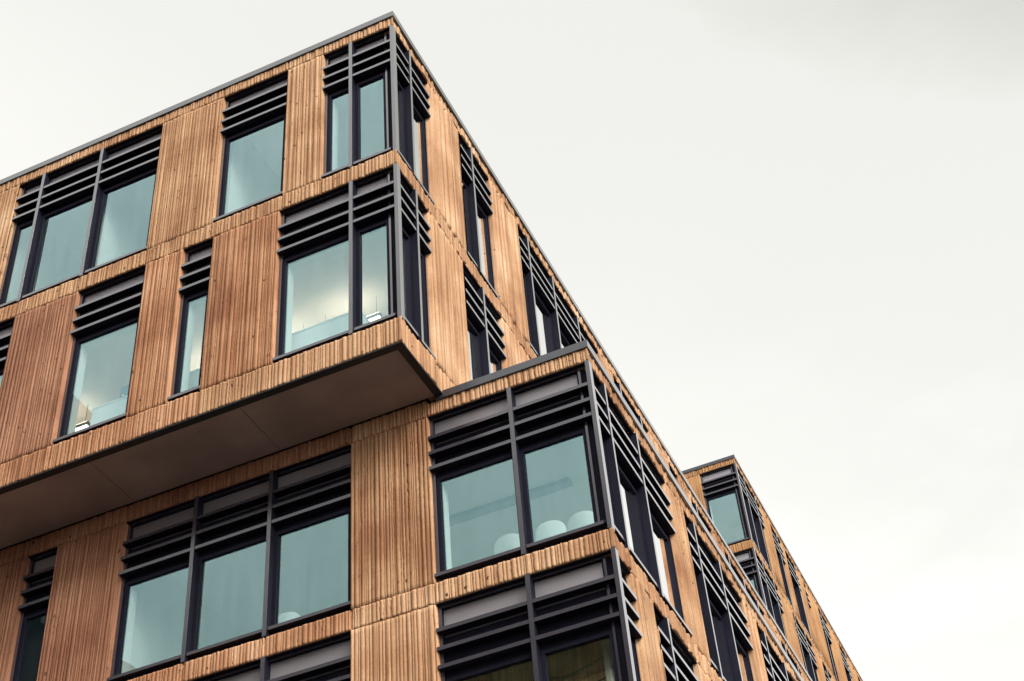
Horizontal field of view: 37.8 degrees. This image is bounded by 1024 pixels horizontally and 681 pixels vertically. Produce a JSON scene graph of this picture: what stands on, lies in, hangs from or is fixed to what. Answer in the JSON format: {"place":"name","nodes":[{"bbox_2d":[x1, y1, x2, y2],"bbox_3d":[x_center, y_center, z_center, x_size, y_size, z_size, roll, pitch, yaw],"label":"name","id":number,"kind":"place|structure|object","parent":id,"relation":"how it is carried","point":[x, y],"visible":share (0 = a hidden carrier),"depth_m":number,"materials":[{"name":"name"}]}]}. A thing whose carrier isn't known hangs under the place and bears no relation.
{"place":"outdoors","nodes":[
{"label":"outdoors","id":0,"kind":"place"},
{"bbox_2d":[0,11,811,680],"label":"office building","id":1,"kind":"structure","parent":0,"point":[360,497],"depth_m":23.28,"materials":[{"name":"wood cladding"},{"name":"dark metal"},{"name":"glass"}]},
{"bbox_2d":[0,318,14,384],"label":"window","id":2,"kind":"structure","parent":1,"relation":"in","point":[5,330],"depth_m":25.57,"materials":[{"name":"metal"}]},
{"bbox_2d":[10,547,57,680],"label":"window","id":3,"kind":"structure","parent":1,"relation":"in","point":[36,594],"depth_m":23.37,"materials":[{"name":"metal"}]},
{"bbox_2d":[0,125,162,308],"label":"window","id":4,"kind":"structure","parent":1,"relation":"in","point":[126,164],"depth_m":27.39,"materials":[{"name":"metal"}]},
{"bbox_2d":[75,406,89,430],"bbox_3d":[-8.170,1.523,27.239,1.180,0.537,0.090,-20,-44,15],"label":"pendant lamp","id":5,"kind":"object","parent":1,"relation":"hanging from","point":[82,425],"visible":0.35,"depth_m":26.94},
{"bbox_2d":[53,265,145,443],"bbox_3d":[-6.574,0.272,24.264,1.370,3.362,0.356,-20,-44,15],"label":"window","id":6,"kind":"structure","parent":1,"relation":"in","point":[107,313],"depth_m":24.70,"materials":[{"name":"metal"}]},
{"bbox_2d":[90,368,199,425],"bbox_3d":[-5.490,1.229,23.720,2.640,1.140,0.450,-20,-44,15],"label":"cabinet","id":7,"kind":"object","parent":1,"relation":"on","point":[109,410],"visible":0.03,"depth_m":24.05,"materials":[{"name":"white laminate"}]},
{"bbox_3d":[-6.254,1.045,24.393,0.860,0.140,0.260,-20,-44,15],"label":"storage box","id":8,"kind":"object","parent":7,"relation":"on","visible":0},
{"bbox_2d":[120,385,128,397],"bbox_3d":[-6.291,0.901,24.561,0.220,0.300,0.208,-20,-44,15],"label":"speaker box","id":9,"kind":"object","parent":8,"relation":"on","point":[124,391],"visible":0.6,"depth_m":24.52,"materials":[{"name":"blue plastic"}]},
{"bbox_2d":[167,238,212,401],"bbox_3d":[-5.020,-0.285,23.818,0.590,3.362,0.356,-20,-44,15],"label":"window","id":10,"kind":"structure","parent":1,"relation":"in","point":[195,279],"depth_m":24.12,"materials":[{"name":"metal"}]},
{"bbox_2d":[106,444,351,680],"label":"window","id":11,"kind":"structure","parent":1,"relation":"in","point":[272,507],"depth_m":22.40,"materials":[{"name":"metal"}]},
{"bbox_2d":[213,71,287,222],"bbox_3d":[-4.479,-3.356,26.007,1.350,3.369,0.206,-20,-44,15],"label":"window","id":12,"kind":"structure","parent":1,"relation":"in","point":[262,107],"depth_m":26.52,"materials":[{"name":"metal"}]},
{"bbox_2d":[192,631,350,680],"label":"window","id":13,"kind":"structure","parent":1,"relation":"in","point":[330,660],"depth_m":20.42,"materials":[{"name":"metal"}]},
{"bbox_2d":[278,612,299,622],"bbox_3d":[-3.208,4.449,21.791,0.472,0.848,0.498,-16,-43,11],"label":"shell chair","id":14,"kind":"object","parent":1,"relation":"on","point":[285,616],"visible":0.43,"depth_m":21.85,"materials":[{"name":"white plastic"}]},
{"bbox_2d":[291,312,369,350],"bbox_3d":[-2.805,0.267,22.948,1.290,1.140,0.450,-20,-44,15],"label":"cabinet","id":15,"kind":"object","parent":1,"relation":"on","point":[320,331],"visible":0.06,"depth_m":23.07,"materials":[{"name":"white laminate"}]},
{"bbox_2d":[272,163,435,362],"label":"window","id":16,"kind":"structure","parent":1,"relation":"in","point":[381,205],"depth_m":23.46,"materials":[{"name":"metal"}]},
{"bbox_2d":[366,302,381,321],"bbox_3d":[-2.772,-0.410,25.689,1.180,0.537,0.090,-20,-44,15],"label":"pendant lamp","id":17,"kind":"object","parent":1,"relation":"hanging from","point":[374,316],"visible":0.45,"depth_m":25.39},
{"bbox_2d":[321,24,434,204],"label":"window","id":18,"kind":"structure","parent":1,"relation":"in","point":[405,95],"depth_m":25.81,"materials":[{"name":"metal"}]},
{"bbox_2d":[459,133,499,299],"bbox_3d":[-0.678,-2.286,27.589,0.216,3.369,1.380,-20,-44,15],"label":"window","id":19,"kind":"structure","parent":1,"relation":"in","point":[477,201],"depth_m":27.74,"materials":[{"name":"metal"}]},
{"bbox_2d":[463,263,506,379],"bbox_3d":[-0.463,0.371,25.025,0.216,3.362,1.620,-20,-44,15],"label":"window","id":20,"kind":"structure","parent":1,"relation":"in","point":[486,355],"depth_m":25.44,"materials":[{"name":"metal"}]},
{"bbox_2d":[494,533,519,554],"bbox_3d":[0.053,3.163,20.724,0.472,0.848,0.498,-20,-44,15],"label":"shell chair","id":21,"kind":"object","parent":1,"relation":"on","point":[506,542],"visible":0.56,"depth_m":20.76,"materials":[{"name":"white plastic"}]},
{"bbox_2d":[436,547,642,680],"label":"window","id":22,"kind":"structure","parent":1,"relation":"in","point":[576,605],"depth_m":19.19,"materials":[{"name":"metal"}]},
{"bbox_2d":[535,520,566,541],"bbox_3d":[0.616,2.961,20.562,0.472,0.848,0.498,-18,-44,13],"label":"shell chair","id":23,"kind":"object","parent":1,"relation":"on","point":[547,529],"visible":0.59,"depth_m":20.59,"materials":[{"name":"white plastic"}]},
{"bbox_2d":[517,225,597,356],"bbox_3d":[1.059,0.212,30.520,0.216,3.369,4.450,-20,-44,15],"label":"window","id":24,"kind":"structure","parent":1,"relation":"in","point":[552,326],"depth_m":30.24,"materials":[{"name":"metal"}]},
{"bbox_2d":[428,360,692,635],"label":"window","id":25,"kind":"structure","parent":1,"relation":"in","point":[627,495],"depth_m":21.30,"materials":[{"name":"metal"}]},
{"bbox_2d":[567,511,593,530],"bbox_3d":[1.070,2.813,20.448,0.472,0.848,0.498,-23,-45,18],"label":"shell chair","id":26,"kind":"object","parent":1,"relation":"on","point":[580,519],"visible":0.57,"depth_m":20.49,"materials":[{"name":"white plastic"}]},
{"bbox_2d":[613,377,647,431],"bbox_3d":[2.790,2.701,33.442,0.216,3.369,2.390,-20,-44,15],"label":"window","id":27,"kind":"structure","parent":1,"relation":"in","point":[618,385],"depth_m":34.61,"materials":[{"name":"metal"}]},
{"bbox_2d":[669,465,676,477],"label":"window","id":28,"kind":"structure","parent":1,"relation":"in","point":[670,468],"depth_m":36.64,"materials":[{"name":"metal"}]},
{"bbox_2d":[655,606,698,680],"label":"window","id":29,"kind":"structure","parent":1,"relation":"in","point":[678,667],"depth_m":20.50,"materials":[{"name":"metal"}]},
{"bbox_2d":[691,500,710,531],"bbox_3d":[4.857,5.675,36.932,0.216,3.369,1.710,-20,-44,15],"label":"window","id":30,"kind":"structure","parent":1,"relation":"in","point":[694,505],"depth_m":38.07,"materials":[{"name":"metal"}]},
{"bbox_2d":[683,511,753,680],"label":"window","id":31,"kind":"structure","parent":1,"relation":"in","point":[729,646],"depth_m":24.49,"materials":[{"name":"metal"}]},
{"bbox_2d":[725,553,763,614],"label":"window","id":32,"kind":"structure","parent":1,"relation":"in","point":[727,556],"depth_m":40.38,"materials":[{"name":"metal"}]},
{"bbox_2d":[757,625,792,680],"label":"window","id":33,"kind":"structure","parent":1,"relation":"in","point":[776,670],"depth_m":27.27,"materials":[{"name":"metal"}]},
{"bbox_2d":[781,642,799,673],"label":"window","id":34,"kind":"structure","parent":1,"relation":"in","point":[783,645],"depth_m":43.73,"materials":[{"name":"metal"}]},
{"bbox_2d":[0,0,1023,680],"label":"sky","id":35,"kind":"structure","parent":0,"point":[792,230],"materials":[{"name":"white"}]},
{"bbox_2d":[681,454,862,680],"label":"office tower","id":36,"kind":"structure","parent":0,"point":[727,496],"depth_m":55.52,"materials":[{"name":"wood"},{"name":"dark metal"},{"name":"glass"}]},
{"bbox_2d":[700,463,775,578],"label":"window","id":37,"kind":"structure","parent":36,"relation":"in","point":[727,480],"depth_m":54.30,"materials":[{"name":"metal"}]},
{"bbox_2d":[733,547,787,640],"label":"window","id":38,"kind":"structure","parent":36,"relation":"in","point":[753,567],"depth_m":52.02,"materials":[{"name":"metal"}]},
{"bbox_2d":[771,527,796,613],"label":"window","id":39,"kind":"structure","parent":36,"relation":"in","point":[779,550],"depth_m":57.10,"materials":[{"name":"metal"}]},
{"bbox_2d":[785,552,812,640],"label":"window","id":40,"kind":"structure","parent":36,"relation":"in","point":[797,590],"depth_m":58.67,"materials":[{"name":"metal"}]},
{"bbox_2d":[793,613,818,680],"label":"window","id":41,"kind":"structure","parent":36,"relation":"in","point":[808,655],"depth_m":55.60,"materials":[{"name":"metal"}]},
{"bbox_2d":[803,583,822,656],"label":"window","id":42,"kind":"structure","parent":36,"relation":"in","point":[807,595],"depth_m":60.46,"materials":[{"name":"metal"}]},
{"bbox_2d":[822,663,830,680],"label":"window","id":43,"kind":"structure","parent":36,"relation":"in","point":[827,675],"depth_m":58.44,"materials":[{"name":"metal"}]},
{"bbox_2d":[818,609,838,680],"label":"window","id":44,"kind":"structure","parent":36,"relation":"in","point":[827,636],"depth_m":61.97,"materials":[{"name":"metal"}]},
{"bbox_2d":[839,645,851,680],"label":"window","id":45,"kind":"structure","parent":36,"relation":"in","point":[846,665],"depth_m":64.55,"materials":[{"name":"metal"}]}
]}

